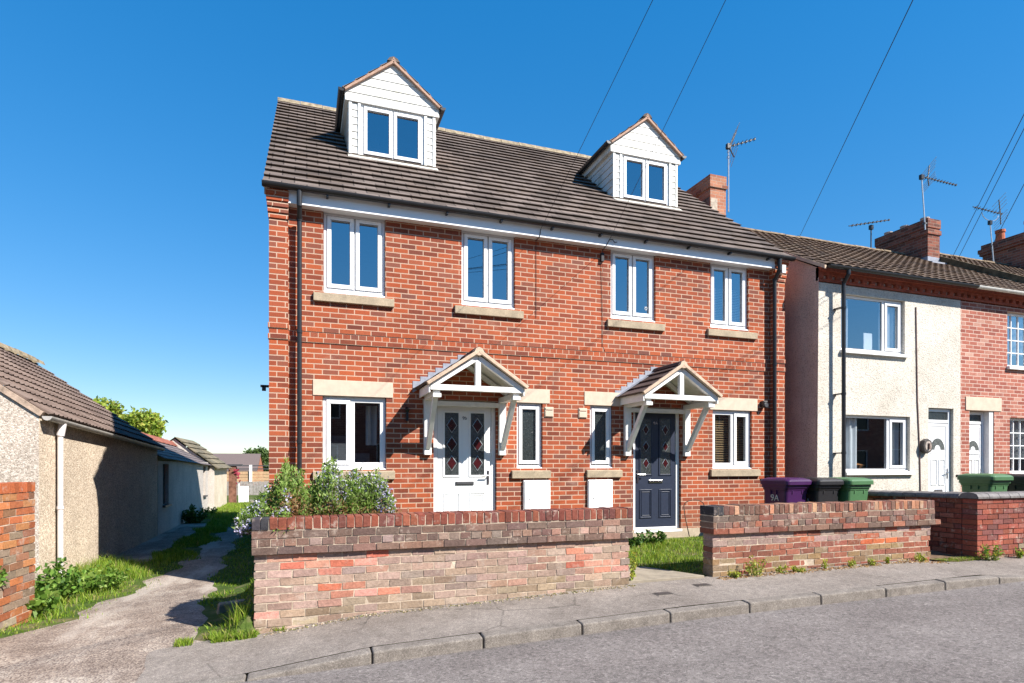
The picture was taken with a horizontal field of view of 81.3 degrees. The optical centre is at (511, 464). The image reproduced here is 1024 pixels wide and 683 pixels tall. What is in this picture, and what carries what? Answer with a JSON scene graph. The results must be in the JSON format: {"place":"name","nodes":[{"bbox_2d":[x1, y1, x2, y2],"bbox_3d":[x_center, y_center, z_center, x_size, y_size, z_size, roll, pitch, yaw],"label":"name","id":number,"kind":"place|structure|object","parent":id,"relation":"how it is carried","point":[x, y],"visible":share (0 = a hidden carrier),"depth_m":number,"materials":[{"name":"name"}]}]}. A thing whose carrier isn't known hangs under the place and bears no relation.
{"place":"outdoors","nodes":[
{"label":"outdoors","id":0,"kind":"place"},
{"bbox_2d":[0,500,253,682],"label":"alley path","id":1,"kind":"structure","parent":0,"point":[120,639],"depth_m":5.67,"materials":[{"name":"grey concrete"}]},
{"bbox_2d":[0,474,980,680],"bbox_3d":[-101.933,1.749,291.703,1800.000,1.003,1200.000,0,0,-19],"label":"ground","id":2,"kind":"structure","parent":0,"point":[213,616],"depth_m":7.70,"materials":[{"name":"green plant"}]},
{"bbox_2d":[0,482,35,631],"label":"brick wall","id":3,"kind":"structure","parent":2,"relation":"on","point":[17,534],"depth_m":6.15,"materials":[{"name":"brick"}]},
{"bbox_2d":[0,565,9,586],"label":"climbing sprig","id":4,"kind":"object","parent":3,"relation":"attached to","point":[3,574],"visible":1,"depth_m":5.84,"materials":[{"name":"green plant"}]},
{"bbox_2d":[25,587,59,617],"bbox_3d":[-5.240,1.460,6.556,0.439,0.408,0.685,0,0,-38],"label":"wild plant","id":5,"kind":"object","parent":2,"relation":"on","point":[48,600],"visible":0.59,"depth_m":6.49,"materials":[{"name":"green plant"}]},
{"bbox_2d":[34,557,96,600],"bbox_3d":[-5.723,1.446,7.460,0.748,0.548,0.722,0,0,15],"label":"nettle clump","id":6,"kind":"object","parent":2,"relation":"on","point":[62,583],"visible":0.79,"depth_m":7.46,"materials":[{"name":"green plant"}]},
{"bbox_2d":[0,342,164,579],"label":"pebbledash garage","id":7,"kind":"structure","parent":2,"relation":"on","point":[87,465],"depth_m":9.94,"materials":[{"name":"concrete"}]},
{"bbox_2d":[0,551,184,635],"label":"grass verge","id":8,"kind":"object","parent":2,"relation":"on","point":[134,570],"depth_m":8.75,"materials":[{"name":"green plant"}]},
{"bbox_2d":[64,559,130,591],"bbox_3d":[-5.760,1.558,8.298,0.822,0.448,0.818,0,0,-19],"label":"nettle clump","id":9,"kind":"object","parent":2,"relation":"on","point":[103,581],"visible":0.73,"depth_m":8.25,"materials":[{"name":"green plant"}]},
{"bbox_2d":[93,395,168,437],"bbox_3d":[-17.834,-0.665,26.715,4.380,4.940,3.932,0,0,13],"label":"tree","id":10,"kind":"object","parent":2,"relation":"on","point":[149,422],"visible":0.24,"depth_m":26.63,"materials":[{"name":"green plant"}]},
{"bbox_2d":[102,523,206,563],"bbox_3d":[-8.172,1.768,14.204,0.780,0.020,7.800,0,0,-19],"label":"gravel strip","id":11,"kind":"object","parent":2,"relation":"on","point":[144,550],"visible":0.76,"depth_m":13.34,"materials":[{"name":"grey gravel"}]},
{"bbox_2d":[142,432,212,534],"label":"white shed","id":12,"kind":"structure","parent":2,"relation":"on","point":[182,480],"depth_m":17.77,"materials":[{"name":"paint"}]},
{"bbox_2d":[163,464,164,503],"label":"window","id":13,"kind":"structure","parent":12,"relation":"in","point":[163,464],"depth_m":16.01,"materials":[{"name":"black glass"}]},
{"bbox_2d":[150,515,235,561],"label":"lane grass","id":14,"kind":"structure","parent":2,"relation":"on","point":[219,525],"depth_m":13.52,"materials":[{"name":"green plant"}]},
{"bbox_2d":[181,503,208,523],"bbox_3d":[-9.634,1.492,18.071,0.783,0.646,0.723,0,0,-19],"label":"dark shrub","id":15,"kind":"object","parent":2,"relation":"on","point":[191,515],"visible":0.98,"depth_m":17.93,"materials":[{"name":"green plant"}]},
{"bbox_2d":[170,437,231,509],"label":"cream outbuilding","id":16,"kind":"structure","parent":2,"relation":"on","point":[217,483],"depth_m":23.62,"materials":[{"name":"paint"}]},
{"bbox_2d":[200,507,218,514],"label":"shrub","id":17,"kind":"object","parent":2,"relation":"on","point":[213,510],"visible":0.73,"depth_m":20.93,"materials":[{"name":"green plant"}]},
{"bbox_2d":[193,532,254,632],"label":"wall verge grass","id":18,"kind":"structure","parent":2,"relation":"on","point":[249,590],"depth_m":8.94,"materials":[{"name":"green plant"}]},
{"bbox_2d":[204,501,252,518],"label":"grass","id":19,"kind":"structure","parent":2,"relation":"on","point":[233,509],"depth_m":22.42,"materials":[{"name":"green plant"}]},
{"bbox_2d":[216,599,243,613],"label":"stone block","id":20,"kind":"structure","parent":2,"relation":"on","point":[225,606],"depth_m":6.48,"materials":[{"name":"stone"}]},
{"bbox_2d":[227,464,242,502],"bbox_3d":[-12.493,0.935,26.902,0.600,1.930,0.474,0,0,-19],"label":"gate post","id":21,"kind":"object","parent":2,"relation":"on","point":[234,473],"visible":0.94,"depth_m":26.77,"materials":[{"name":"brick"}]},
{"bbox_2d":[220,600,253,628],"bbox_3d":[-2.531,1.401,5.569,0.552,0.338,0.326,0,0,-39],"label":"grass tuft","id":22,"kind":"object","parent":2,"relation":"on","point":[236,617],"visible":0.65,"depth_m":5.52,"materials":[{"name":"green plant"}]},
{"bbox_2d":[213,453,263,485],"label":"bungalow","id":23,"kind":"object","parent":2,"relation":"on","point":[249,459],"visible":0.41,"depth_m":52.31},
{"bbox_2d":[239,483,248,502],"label":"white gate","id":24,"kind":"structure","parent":2,"relation":"on","point":[243,493],"depth_m":27.46,"materials":[{"name":"white wood"}]},
{"bbox_2d":[227,465,268,494],"bbox_3d":[-12.251,0.950,37.062,14.130,1.900,2.060,0,0,-19],"label":"boundary fence","id":25,"kind":"object","parent":2,"relation":"on","point":[259,485],"visible":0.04,"depth_m":36.34,"materials":[{"name":"wood"}]},
{"bbox_2d":[243,446,268,480],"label":"tree","id":26,"kind":"object","parent":2,"relation":"on","point":[263,452],"visible":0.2,"depth_m":64.70,"materials":[{"name":"green plant"}]},
{"bbox_2d":[232,455,408,538],"bbox_3d":[-1.997,0.598,6.311,1.763,1.413,1.451,0,0,-19],"label":"rosemary bush","id":27,"kind":"object","parent":2,"relation":"on","point":[332,493],"visible":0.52,"depth_m":6.05,"materials":[{"name":"green plant"}]},
{"bbox_2d":[252,507,632,633],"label":"garden wall","id":28,"kind":"structure","parent":2,"relation":"on","point":[320,568],"depth_m":6.01,"materials":[{"name":"brick"}]},
{"bbox_2d":[260,56,795,538],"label":"semi detached house","id":29,"kind":"structure","parent":2,"relation":"on","point":[464,322],"depth_m":9.89,"materials":[{"name":"brick"}]},
{"bbox_2d":[323,212,384,297],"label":"window","id":30,"kind":"structure","parent":29,"relation":"in","point":[353,246],"depth_m":8.90,"materials":[{"name":"white plastic"}]},
{"bbox_2d":[323,396,385,469],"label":"window","id":31,"kind":"structure","parent":29,"relation":"in","point":[354,428],"depth_m":9.09,"materials":[{"name":"white plastic"}]},
{"bbox_2d":[437,406,490,511],"bbox_3d":[-0.738,0.082,9.328,0.874,2.023,0.115,0,0,-19],"label":"front door","id":32,"kind":"structure","parent":29,"relation":"in","point":[463,433],"depth_m":9.34,"materials":[{"name":"white plastic"}]},
{"bbox_2d":[462,231,514,309],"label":"window","id":33,"kind":"structure","parent":29,"relation":"in","point":[487,259],"depth_m":9.58,"materials":[{"name":"white plastic"}]},
{"bbox_2d":[517,403,541,467],"bbox_3d":[0.270,-0.466,9.683,0.439,1.067,0.105,0,0,-19],"label":"window","id":34,"kind":"structure","parent":29,"relation":"in","point":[528,414],"depth_m":9.69,"materials":[{"name":"white plastic"}]},
{"bbox_2d":[541,0,652,227],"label":"overhead wire","id":35,"kind":"object","parent":29,"relation":"attached to","point":[601,105],"visible":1,"depth_m":7.01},
{"bbox_2d":[590,406,611,467],"bbox_3d":[1.490,-0.466,10.108,0.422,1.067,0.105,0,0,-19],"label":"window","id":36,"kind":"structure","parent":29,"relation":"in","point":[600,416],"depth_m":10.12,"materials":[{"name":"white plastic"}]},
{"bbox_2d":[611,250,654,321],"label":"window","id":37,"kind":"structure","parent":29,"relation":"in","point":[632,274],"depth_m":10.42,"materials":[{"name":"white plastic"}]},
{"bbox_2d":[635,413,675,527],"bbox_3d":[2.523,0.082,10.462,0.829,2.023,0.115,0,0,-19],"label":"front door","id":38,"kind":"structure","parent":29,"relation":"in","point":[655,441],"depth_m":10.48,"materials":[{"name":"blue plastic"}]},
{"bbox_2d":[607,0,725,243],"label":"overhead wire","id":39,"kind":"object","parent":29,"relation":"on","point":[670,114],"visible":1,"depth_m":7.12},
{"bbox_2d":[710,264,747,330],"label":"window","id":40,"kind":"structure","parent":29,"relation":"in","point":[727,283],"depth_m":11.05,"materials":[{"name":"white plastic"}]},
{"bbox_2d":[713,410,751,468],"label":"window","id":41,"kind":"structure","parent":29,"relation":"in","point":[731,429],"depth_m":11.06,"materials":[{"name":"white plastic"}]},
{"bbox_2d":[178,575,1023,682],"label":"kerb","id":42,"kind":"structure","parent":2,"relation":"on","point":[436,646],"depth_m":5.45,"materials":[{"name":"concrete"}]},
{"bbox_2d":[627,532,643,546],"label":"young shrub","id":43,"kind":"object","parent":2,"relation":"on","point":[637,540],"visible":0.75,"depth_m":9.46,"materials":[{"name":"green plant"}]},
{"bbox_2d":[638,529,666,544],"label":"young shrub","id":44,"kind":"object","parent":2,"relation":"on","point":[660,534],"visible":0.73,"depth_m":9.71,"materials":[{"name":"green plant"}]},
{"bbox_2d":[760,477,811,502],"bbox_3d":[4.597,0.746,10.062,0.557,1.065,0.684,0,0,-21],"label":"wheelie bin","id":45,"kind":"object","parent":2,"relation":"on","point":[784,489],"visible":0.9,"depth_m":9.83,"materials":[{"name":"plastic"}]},
{"bbox_2d":[700,499,940,576],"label":"garden wall","id":46,"kind":"structure","parent":2,"relation":"on","point":[800,535],"depth_m":7.66,"materials":[{"name":"brick"}]},
{"bbox_2d":[683,499,703,535],"bbox_3d":[2.281,0.655,7.405,0.311,0.452,0.082,0,0,-19],"label":"wire hoop","id":47,"kind":"object","parent":46,"relation":"attached to","point":[684,512],"visible":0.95,"depth_m":7.38,"materials":[{"name":"grey metal"}]},
{"bbox_2d":[799,477,843,501],"bbox_3d":[5.159,0.746,10.120,0.557,1.065,0.684,0,0,-17],"label":"wheelie bin","id":48,"kind":"object","parent":2,"relation":"on","point":[823,489],"visible":0.37,"depth_m":9.85,"materials":[{"name":"plastic"}]},
{"bbox_2d":[686,174,979,491],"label":"white terraced house","id":49,"kind":"structure","parent":2,"relation":"on","point":[873,359],"depth_m":11.75,"materials":[{"name":"paint"}]},
{"bbox_2d":[725,122,755,211],"bbox_3d":[5.520,-7.099,14.413,0.873,2.078,0.391,0,0,-19],"label":"tv aerial","id":50,"kind":"object","parent":49,"relation":"attached to","point":[728,146],"visible":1,"depth_m":14.28,"materials":[{"name":"metal"}]},
{"bbox_2d":[800,0,912,234],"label":"overhead wire","id":51,"kind":"object","parent":49,"relation":"on","point":[863,102],"visible":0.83,"depth_m":10.05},
{"bbox_2d":[846,295,900,353],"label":"window","id":52,"kind":"structure","parent":49,"relation":"in","point":[872,325],"depth_m":11.95,"materials":[{"name":"white plastic"}]},
{"bbox_2d":[846,415,907,471],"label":"window","id":53,"kind":"structure","parent":49,"relation":"in","point":[873,443],"depth_m":11.93,"materials":[{"name":"white plastic"}]},
{"bbox_2d":[928,423,948,491],"bbox_3d":[8.713,0.135,12.199,0.580,1.990,0.099,0,0,-19],"label":"front door","id":54,"kind":"structure","parent":49,"relation":"in","point":[938,472],"depth_m":12.21,"materials":[{"name":"white plastic"}]},
{"bbox_2d":[828,477,873,501],"bbox_3d":[5.708,0.746,10.216,0.558,1.065,0.684,0,0,-20],"label":"wheelie bin","id":55,"kind":"object","parent":2,"relation":"on","point":[854,488],"visible":0.24,"depth_m":9.94,"materials":[{"name":"green plastic"}]},
{"bbox_2d":[796,217,1023,491],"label":"brick terraced house","id":56,"kind":"structure","parent":2,"relation":"on","point":[992,374],"depth_m":12.75,"materials":[{"name":"brick"}]},
{"bbox_2d":[849,219,889,247],"bbox_3d":[10.170,-6.400,16.995,1.548,1.403,0.111,0,0,-19],"label":"tv aerial","id":57,"kind":"object","parent":56,"relation":"attached to","point":[871,227],"visible":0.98,"depth_m":17.00,"materials":[{"name":"metal"}]},
{"bbox_2d":[919,159,956,229],"bbox_3d":[11.729,-7.364,16.403,1.398,1.930,0.391,0,0,-19],"label":"tv aerial","id":58,"kind":"object","parent":56,"relation":"attached to","point":[921,178],"visible":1,"depth_m":16.22,"materials":[{"name":"metal"}]},
{"bbox_2d":[969,424,982,472],"bbox_3d":[9.784,0.135,12.646,0.505,1.990,0.099,0,0,-19],"label":"front door","id":59,"kind":"structure","parent":56,"relation":"in","point":[974,429],"depth_m":12.67,"materials":[{"name":"white plastic"}]},
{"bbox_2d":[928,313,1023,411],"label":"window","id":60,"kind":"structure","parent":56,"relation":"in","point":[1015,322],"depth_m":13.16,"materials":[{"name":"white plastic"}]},
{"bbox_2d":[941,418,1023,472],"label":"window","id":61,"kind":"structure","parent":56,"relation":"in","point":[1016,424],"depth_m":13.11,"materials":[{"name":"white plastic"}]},
{"bbox_2d":[867,490,1023,558],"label":"garden wall","id":62,"kind":"structure","parent":2,"relation":"on","point":[971,524],"depth_m":8.91,"materials":[{"name":"brick"}]},
{"bbox_2d":[928,550,972,561],"bbox_3d":[5.943,1.308,9.738,0.950,0.137,2.610,0,0,-19],"label":"earth strip","id":63,"kind":"object","parent":2,"relation":"on","point":[936,554],"visible":0.16,"depth_m":8.85,"materials":[{"name":"brown soil"}]},
{"bbox_2d":[931,556,981,561],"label":"gap weeds","id":64,"kind":"object","parent":63,"relation":"on","point":[955,559],"visible":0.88,"depth_m":8.59,"materials":[{"name":"green plant"}]},
{"bbox_2d":[940,229,1023,283],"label":"terraced house","id":65,"kind":"structure","parent":2,"relation":"on","point":[1008,262],"depth_m":18.05,"materials":[{"name":"tile"}]},
{"bbox_2d":[951,114,1023,259],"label":"overhead wire","id":66,"kind":"object","parent":65,"relation":"attached to","point":[993,175],"visible":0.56,"depth_m":11.59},
{"bbox_2d":[973,196,1007,261],"bbox_3d":[14.482,-7.098,18.165,1.296,2.401,0.390,0,0,-19],"label":"tv aerial","id":67,"kind":"object","parent":65,"relation":"attached to","point":[990,222],"visible":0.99,"depth_m":18.23,"materials":[{"name":"metal"}]},
{"bbox_2d":[957,129,1023,259],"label":"overhead wire","id":68,"kind":"object","parent":65,"relation":"attached to","point":[991,192],"visible":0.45,"depth_m":12.18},
{"bbox_2d":[981,185,1023,265],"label":"overhead wire","id":69,"kind":"object","parent":65,"relation":"attached to","point":[1003,223],"visible":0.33,"depth_m":13.16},
{"bbox_2d":[956,473,1013,491],"bbox_3d":[8.379,0.686,10.604,0.557,1.065,0.684,0,0,-19],"label":"wheelie bin","id":70,"kind":"object","parent":2,"relation":"on","point":[978,482],"visible":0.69,"depth_m":10.38,"materials":[{"name":"plastic"}]},
{"bbox_2d":[1007,474,1023,490],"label":"wheelie bin","id":71,"kind":"object","parent":2,"relation":"on","point":[1016,483],"visible":0.16,"depth_m":10.64,"materials":[{"name":"plastic"}]},
{"bbox_2d":[0,0,1023,463],"label":"sky","id":72,"kind":"structure","parent":0,"point":[135,135],"materials":[{"name":"blue"}]},
{"bbox_2d":[135,556,1023,682],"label":"pavement","id":73,"kind":"structure","parent":0,"point":[208,659],"depth_m":5.75,"materials":[{"name":"concrete"}]},
{"bbox_2d":[172,626,286,646],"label":"kerbside grass","id":74,"kind":"structure","parent":73,"relation":"on","point":[214,638],"depth_m":5.38,"materials":[{"name":"green plant"}]},
{"bbox_2d":[264,585,634,637],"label":"wall crumbs","id":75,"kind":"object","parent":73,"relation":"on","point":[352,617],"depth_m":5.96,"materials":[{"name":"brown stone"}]},
{"bbox_2d":[652,592,674,595],"bbox_3d":[1.616,1.383,6.364,0.200,0.028,0.130,0,0,-19],"label":"stopcock cover","id":76,"kind":"object","parent":73,"relation":"on","point":[662,593],"visible":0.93,"depth_m":6.35,"materials":[{"name":"metal"}]},
{"bbox_2d":[628,565,703,583],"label":"path slabs","id":77,"kind":"structure","parent":73,"relation":"on","point":[646,574],"depth_m":7.12,"materials":[{"name":"concrete"}]},
{"bbox_2d":[628,550,637,579],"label":"ivy tuft","id":78,"kind":"object","parent":77,"relation":"on","point":[632,568],"visible":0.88,"depth_m":6.85,"materials":[{"name":"green plant"}]},
{"bbox_2d":[692,583,713,586],"bbox_3d":[2.158,1.369,6.754,0.200,0.028,0.130,0,0,-19],"label":"stopcock cover","id":79,"kind":"object","parent":73,"relation":"on","point":[702,585],"visible":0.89,"depth_m":6.72,"materials":[{"name":"metal"}]},
{"bbox_2d":[727,569,744,577],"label":"weed","id":80,"kind":"object","parent":73,"relation":"on","point":[736,574],"visible":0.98,"depth_m":7.13,"materials":[{"name":"green plant"}]},
{"bbox_2d":[745,555,770,575],"bbox_3d":[2.955,1.226,7.243,0.385,0.280,0.172,0,0,-28],"label":"weed","id":81,"kind":"object","parent":73,"relation":"on","point":[754,572],"visible":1,"depth_m":7.22,"materials":[{"name":"green plant"}]},
{"bbox_2d":[775,564,787,572],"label":"weed","id":82,"kind":"object","parent":73,"relation":"on","point":[781,568],"visible":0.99,"depth_m":7.37,"materials":[{"name":"green plant"}]},
{"bbox_2d":[787,565,806,572],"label":"weed","id":83,"kind":"object","parent":73,"relation":"on","point":[795,569],"visible":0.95,"depth_m":7.43,"materials":[{"name":"green plant"}]},
{"bbox_2d":[821,558,828,567],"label":"weed","id":84,"kind":"object","parent":73,"relation":"on","point":[825,564],"visible":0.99,"depth_m":7.61,"materials":[{"name":"green plant"}]},
{"bbox_2d":[716,560,948,579],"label":"leaf litter","id":85,"kind":"object","parent":73,"relation":"on","point":[809,570],"visible":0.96,"depth_m":7.62,"materials":[{"name":"brown plant"}]},
{"bbox_2d":[847,559,856,566],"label":"weed","id":86,"kind":"object","parent":73,"relation":"on","point":[850,563],"visible":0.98,"depth_m":7.76,"materials":[{"name":"green plant"}]},
{"bbox_2d":[867,558,877,565],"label":"weed","id":87,"kind":"object","parent":73,"relation":"on","point":[872,562],"visible":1,"depth_m":7.84,"materials":[{"name":"green plant"}]},
{"bbox_2d":[914,552,927,561],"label":"weed","id":88,"kind":"object","parent":73,"relation":"on","point":[920,558],"visible":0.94,"depth_m":8.16,"materials":[{"name":"green plant"}]},
{"bbox_2d":[976,544,1004,560],"bbox_3d":[6.918,1.272,8.637,0.385,0.313,0.284,0,0,13],"label":"weed","id":89,"kind":"object","parent":73,"relation":"on","point":[996,554],"visible":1,"depth_m":8.60,"materials":[{"name":"green plant"}]},
{"bbox_2d":[1013,547,1023,557],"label":"weed","id":90,"kind":"object","parent":73,"relation":"on","point":[1018,554],"visible":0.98,"depth_m":8.78,"materials":[{"name":"green plant"}]},
{"bbox_2d":[239,581,1023,682],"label":"road","id":91,"kind":"structure","parent":0,"point":[970,635],"depth_m":4.78,"materials":[{"name":"grey asphalt"}]},
{"bbox_2d":[627,535,703,573],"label":"lawn","id":92,"kind":"structure","parent":0,"point":[659,546],"depth_m":8.66,"materials":[{"name":"green plant"}]}
]}

